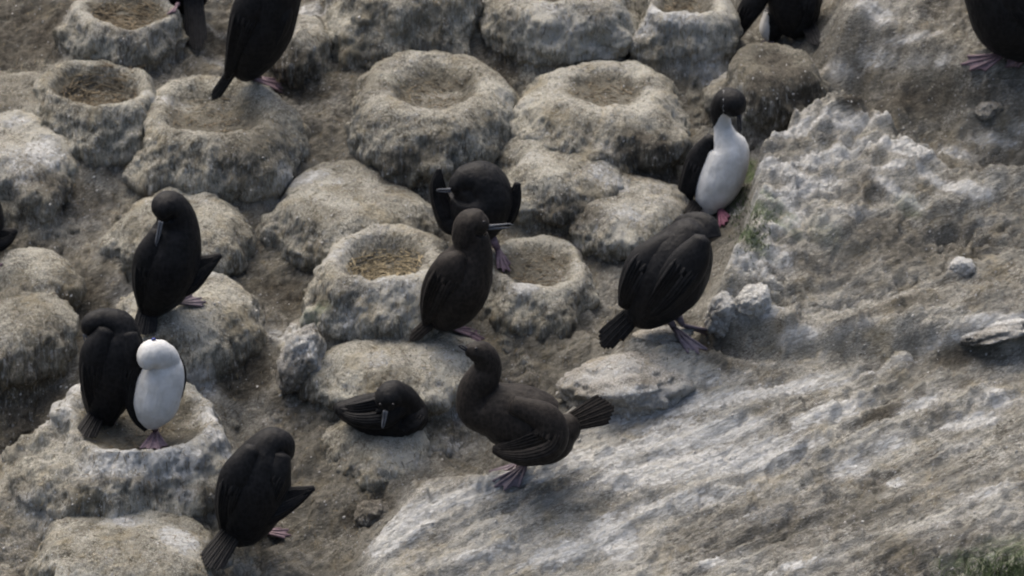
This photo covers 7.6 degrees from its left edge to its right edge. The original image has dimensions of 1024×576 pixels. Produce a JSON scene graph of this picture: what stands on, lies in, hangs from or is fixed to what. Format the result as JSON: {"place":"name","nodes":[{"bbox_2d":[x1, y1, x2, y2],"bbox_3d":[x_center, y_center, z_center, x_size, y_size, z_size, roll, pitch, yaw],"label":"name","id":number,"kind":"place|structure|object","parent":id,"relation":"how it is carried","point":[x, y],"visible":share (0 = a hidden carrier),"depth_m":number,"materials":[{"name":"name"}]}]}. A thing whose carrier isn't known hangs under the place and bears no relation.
{"place":"outdoors","nodes":[
{"label":"outdoors","id":0,"kind":"place"},
{"bbox_2d":[0,0,1023,575],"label":"rock slope","id":1,"kind":"structure","parent":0,"point":[814,452],"depth_m":29.58,"materials":[{"name":"grey stone"}]},
{"bbox_2d":[0,68,40,132],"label":"mud nest","id":2,"kind":"object","parent":1,"relation":"on","point":[23,83],"visible":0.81,"depth_m":30.71,"materials":[{"name":"grey soil"}]},
{"bbox_2d":[0,109,79,254],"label":"mud nest","id":3,"kind":"object","parent":1,"relation":"on","point":[61,183],"visible":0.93,"depth_m":30.30,"materials":[{"name":"grey soil"}]},
{"bbox_2d":[0,287,79,453],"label":"mud nest","id":4,"kind":"object","parent":1,"relation":"on","point":[11,300],"visible":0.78,"depth_m":29.72,"materials":[{"name":"grey soil"}]},
{"bbox_2d":[0,247,87,316],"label":"mud nest","id":5,"kind":"object","parent":1,"relation":"on","point":[46,261],"visible":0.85,"depth_m":29.97,"materials":[{"name":"grey soil"}]},
{"bbox_2d":[0,203,17,265],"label":"shag","id":6,"kind":"object","parent":5,"relation":"on","point":[8,236],"visible":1,"depth_m":30.08,"materials":[{"name":"black"}]},
{"bbox_2d":[32,59,156,174],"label":"mud nest","id":7,"kind":"object","parent":1,"relation":"on","point":[108,143],"visible":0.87,"depth_m":30.51,"materials":[{"name":"soil"}]},
{"bbox_2d":[12,0,188,75],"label":"mud nest","id":8,"kind":"object","parent":1,"relation":"on","point":[78,44],"visible":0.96,"depth_m":30.89,"materials":[{"name":"soil"}]},
{"bbox_2d":[167,0,206,50],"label":"shag","id":9,"kind":"object","parent":8,"relation":"on","point":[193,11],"visible":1,"depth_m":31.01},
{"bbox_2d":[23,508,232,575],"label":"mud nest","id":10,"kind":"object","parent":1,"relation":"on","point":[159,559],"visible":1,"depth_m":28.91,"materials":[{"name":"grey soil"}]},
{"bbox_2d":[0,382,261,575],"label":"mud nest","id":11,"kind":"object","parent":1,"relation":"on","point":[197,445],"visible":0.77,"depth_m":29.14,"materials":[{"name":"soil"}]},
{"bbox_2d":[77,308,142,437],"bbox_3d":[-1.527,0.313,29.228,0.256,0.488,0.284,0,25,0],"label":"shag","id":12,"kind":"object","parent":11,"relation":"on","point":[113,342],"visible":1,"depth_m":29.15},
{"bbox_2d":[124,337,186,449],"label":"shag","id":13,"kind":"object","parent":11,"relation":"on","point":[155,389],"visible":1,"depth_m":29.14,"materials":[{"name":"white"}]},
{"bbox_2d":[96,187,257,282],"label":"mud nest","id":14,"kind":"object","parent":1,"relation":"on","point":[140,230],"visible":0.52,"depth_m":30.10,"materials":[{"name":"grey soil"}]},
{"bbox_2d":[116,271,266,430],"bbox_3d":[-1.351,0.283,29.855,1.064,0.559,0.902,-15,29,-29],"label":"mud nest","id":15,"kind":"object","parent":1,"relation":"on","point":[240,336],"visible":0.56,"depth_m":29.71,"materials":[{"name":"grey soil"}]},
{"bbox_2d":[132,190,221,334],"bbox_3d":[-1.318,-0.119,29.593,0.328,0.574,0.250,-15,29,-28],"label":"shag","id":16,"kind":"object","parent":15,"relation":"on","point":[172,268],"visible":1,"depth_m":29.50,"materials":[{"name":"black"}]},
{"bbox_2d":[101,75,311,232],"bbox_3d":[-1.258,-0.460,30.585,1.296,0.623,1.117,0,25,0],"label":"mud nest","id":17,"kind":"object","parent":1,"relation":"on","point":[207,133],"visible":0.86,"depth_m":30.33,"materials":[{"name":"soil"}]},
{"bbox_2d":[211,0,300,100],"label":"shag","id":18,"kind":"object","parent":17,"relation":"on","point":[260,33],"visible":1,"depth_m":30.41,"materials":[{"name":"black"}]},
{"bbox_2d":[200,427,314,570],"bbox_3d":[-1.019,0.773,29.003,0.462,0.525,0.325,-12,28,-25],"label":"shag","id":19,"kind":"object","parent":1,"relation":"on","point":[258,497],"visible":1,"depth_m":28.90,"materials":[{"name":"black"}]},
{"bbox_2d":[276,323,326,393],"bbox_3d":[-0.812,0.278,29.631,0.195,0.293,0.211,0,25,0],"label":"boulder","id":20,"kind":"object","parent":1,"relation":"on","point":[296,348],"visible":1,"depth_m":29.56,"materials":[{"name":"stone"}]},
{"bbox_2d":[271,13,332,88],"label":"mud nest","id":21,"kind":"object","parent":1,"relation":"on","point":[312,54],"visible":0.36,"depth_m":30.82,"materials":[{"name":"grey soil"}]},
{"bbox_2d":[254,159,439,272],"bbox_3d":[-0.671,-0.136,30.346,0.866,0.619,0.794,0,25,0],"label":"mud nest","id":22,"kind":"object","parent":1,"relation":"on","point":[327,176],"visible":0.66,"depth_m":30.15,"materials":[{"name":"grey soil"}]},
{"bbox_2d":[0,0,698,575],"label":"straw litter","id":23,"kind":"object","parent":1,"relation":"on","point":[306,248],"visible":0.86,"depth_m":30.15,"materials":[{"name":"beige plant"}]},
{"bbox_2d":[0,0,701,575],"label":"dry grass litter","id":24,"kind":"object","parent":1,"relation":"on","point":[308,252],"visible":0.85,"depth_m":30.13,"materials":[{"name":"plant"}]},
{"bbox_2d":[260,223,448,421],"bbox_3d":[-0.574,0.114,29.922,1.002,0.583,0.969,0,25,0],"label":"mud nest","id":25,"kind":"object","parent":1,"relation":"on","point":[370,280],"visible":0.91,"depth_m":29.71,"materials":[{"name":"soil"}]},
{"bbox_2d":[253,331,475,457],"bbox_3d":[-0.555,0.398,29.726,1.126,0.458,0.863,0,25,0],"label":"mud nest","id":26,"kind":"object","parent":1,"relation":"on","point":[400,368],"visible":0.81,"depth_m":29.54,"materials":[{"name":"grey soil"}]},
{"bbox_2d":[353,499,388,527],"bbox_3d":[-0.535,0.864,29.238,0.141,0.129,0.137,-9,27,-19],"label":"boulder","id":27,"kind":"object","parent":1,"relation":"on","point":[372,510],"visible":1,"depth_m":29.19,"materials":[{"name":"stone"}]},
{"bbox_2d":[321,420,431,491],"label":"mud nest","id":28,"kind":"object","parent":1,"relation":"on","point":[357,454],"visible":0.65,"depth_m":29.32,"materials":[{"name":"grey soil"}]},
{"bbox_2d":[333,380,428,436],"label":"shag","id":29,"kind":"object","parent":28,"relation":"on","point":[393,408],"visible":1,"depth_m":29.29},
{"bbox_2d":[321,0,483,70],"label":"mud nest","id":30,"kind":"object","parent":1,"relation":"on","point":[427,12],"visible":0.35,"depth_m":30.88,"materials":[{"name":"soil"}]},
{"bbox_2d":[344,50,520,203],"bbox_3d":[-0.334,-0.560,30.687,1.000,0.646,1.052,19,31,35],"label":"mud nest","id":31,"kind":"object","parent":1,"relation":"on","point":[426,67],"visible":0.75,"depth_m":30.40,"materials":[{"name":"soil"}]},
{"bbox_2d":[409,208,512,341],"bbox_3d":[-0.225,-0.015,29.582,0.365,0.635,0.284,-14,28,-28],"label":"shag","id":32,"kind":"object","parent":1,"relation":"on","point":[456,285],"visible":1,"depth_m":29.47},
{"bbox_2d":[430,161,521,272],"bbox_3d":[-0.134,-0.269,30.040,0.333,0.500,0.250,9,26,18],"label":"shag","id":33,"kind":"object","parent":1,"relation":"on","point":[490,192],"visible":0.72,"depth_m":29.92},
{"bbox_2d":[0,0,1023,575],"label":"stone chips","id":34,"kind":"object","parent":1,"relation":"on","point":[518,326],"visible":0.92,"depth_m":29.84,"materials":[{"name":"grey stone"}]},
{"bbox_2d":[456,341,613,490],"bbox_3d":[0.067,0.495,29.004,0.547,0.643,0.343,15,29,28],"label":"shag","id":35,"kind":"object","parent":1,"relation":"on","point":[522,427],"visible":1,"depth_m":28.91,"materials":[{"name":"black"}]},
{"bbox_2d":[478,234,599,387],"bbox_3d":[0.028,0.105,30.047,0.830,0.460,0.898,0,25,0],"label":"mud nest","id":36,"kind":"object","parent":1,"relation":"on","point":[531,286],"visible":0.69,"depth_m":29.88,"materials":[{"name":"soil"}]},
{"bbox_2d":[478,0,640,95],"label":"mud nest","id":37,"kind":"object","parent":1,"relation":"on","point":[586,29],"visible":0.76,"depth_m":30.82,"materials":[{"name":"soil"}]},
{"bbox_2d":[492,137,631,248],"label":"mud nest","id":38,"kind":"object","parent":1,"relation":"on","point":[538,166],"visible":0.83,"depth_m":30.22,"materials":[{"name":"grey soil"}]},
{"bbox_2d":[509,60,692,185],"bbox_3d":[0.199,-0.551,30.623,1.321,0.555,1.070,0,25,0],"label":"mud nest","id":39,"kind":"object","parent":1,"relation":"on","point":[646,146],"visible":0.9,"depth_m":30.45,"materials":[{"name":"soil"}]},
{"bbox_2d":[554,351,696,420],"bbox_3d":[0.451,0.379,29.509,0.584,0.270,0.432,0,25,0],"label":"boulder","id":40,"kind":"object","parent":1,"relation":"on","point":[630,399],"visible":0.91,"depth_m":29.39,"materials":[{"name":"stone"}]},
{"bbox_2d":[569,173,689,264],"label":"mud nest","id":41,"kind":"object","parent":1,"relation":"on","point":[648,220],"visible":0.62,"depth_m":30.14,"materials":[{"name":"grey soil"}]},
{"bbox_2d":[598,212,721,354],"bbox_3d":[0.586,-0.027,29.561,0.431,0.543,0.311,12,28,25],"label":"shag","id":42,"kind":"object","parent":1,"relation":"on","point":[665,276],"visible":1,"depth_m":29.44,"materials":[{"name":"black"}]},
{"bbox_2d":[632,326,694,343],"bbox_3d":[0.579,0.201,29.682,0.257,0.090,0.161,0,25,0],"label":"boulder","id":43,"kind":"object","parent":1,"relation":"on","point":[655,336],"visible":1,"depth_m":29.64,"materials":[{"name":"stone"}]},
{"bbox_2d":[624,0,743,126],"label":"mud nest","id":44,"kind":"object","parent":1,"relation":"on","point":[716,49],"visible":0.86,"depth_m":30.86,"materials":[{"name":"soil"}]},
{"bbox_2d":[678,87,749,227],"bbox_3d":[0.796,-0.521,30.261,0.282,0.555,0.243,0,25,0],"label":"shag","id":45,"kind":"object","parent":1,"relation":"on","point":[714,172],"visible":0.99,"depth_m":30.27,"materials":[{"name":"white"}]},
{"bbox_2d":[704,291,737,337],"bbox_3d":[0.818,0.102,29.707,0.151,0.194,0.148,0,25,0],"label":"boulder","id":46,"kind":"object","parent":1,"relation":"on","point":[719,308],"visible":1,"depth_m":29.66,"materials":[{"name":"stone"}]},
{"bbox_2d":[724,119,757,253],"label":"grass","id":47,"kind":"structure","parent":1,"relation":"on","point":[742,189],"depth_m":30.35,"materials":[{"name":"green plant"}]},
{"bbox_2d":[735,282,771,318],"bbox_3d":[0.935,0.055,29.663,0.149,0.145,0.150,13,28,26],"label":"boulder","id":48,"kind":"object","parent":1,"relation":"on","point":[750,303],"visible":1,"depth_m":29.61,"materials":[{"name":"stone"}]},
{"bbox_2d":[729,195,781,263],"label":"grass","id":49,"kind":"structure","parent":1,"relation":"on","point":[757,232],"depth_m":29.86,"materials":[{"name":"green plant"}]},
{"bbox_2d":[699,41,830,150],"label":"mud nest","id":50,"kind":"object","parent":1,"relation":"on","point":[747,64],"visible":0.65,"depth_m":30.61,"materials":[{"name":"grey soil"}]},
{"bbox_2d":[737,0,822,45],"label":"shag","id":51,"kind":"object","parent":50,"relation":"on","point":[794,19],"visible":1,"depth_m":31.00,"materials":[{"name":"black"}]},
{"bbox_2d":[947,256,975,277],"bbox_3d":[1.754,-0.081,29.975,0.103,0.086,0.102,19,31,35],"label":"boulder","id":52,"kind":"object","parent":1,"relation":"on","point":[965,267],"visible":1,"depth_m":29.95,"materials":[{"name":"stone"}]},
{"bbox_2d":[912,547,1023,575],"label":"grass","id":53,"kind":"structure","parent":1,"relation":"on","point":[1018,569],"depth_m":28.81,"materials":[{"name":"green plant"}]},
{"bbox_2d":[975,101,1002,119],"bbox_3d":[1.897,-0.708,30.581,0.118,0.074,0.106,0,25,0],"label":"boulder","id":54,"kind":"object","parent":1,"relation":"on","point":[992,109],"visible":1,"depth_m":30.55,"materials":[{"name":"stone"}]},
{"bbox_2d":[957,318,1023,345],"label":"boulder","id":55,"kind":"object","parent":1,"relation":"on","point":[995,332],"visible":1,"depth_m":29.56,"materials":[{"name":"stone"}]},
{"bbox_2d":[961,0,1023,71],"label":"shag","id":56,"kind":"object","parent":1,"relation":"on","point":[997,27],"visible":1,"depth_m":30.41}
]}

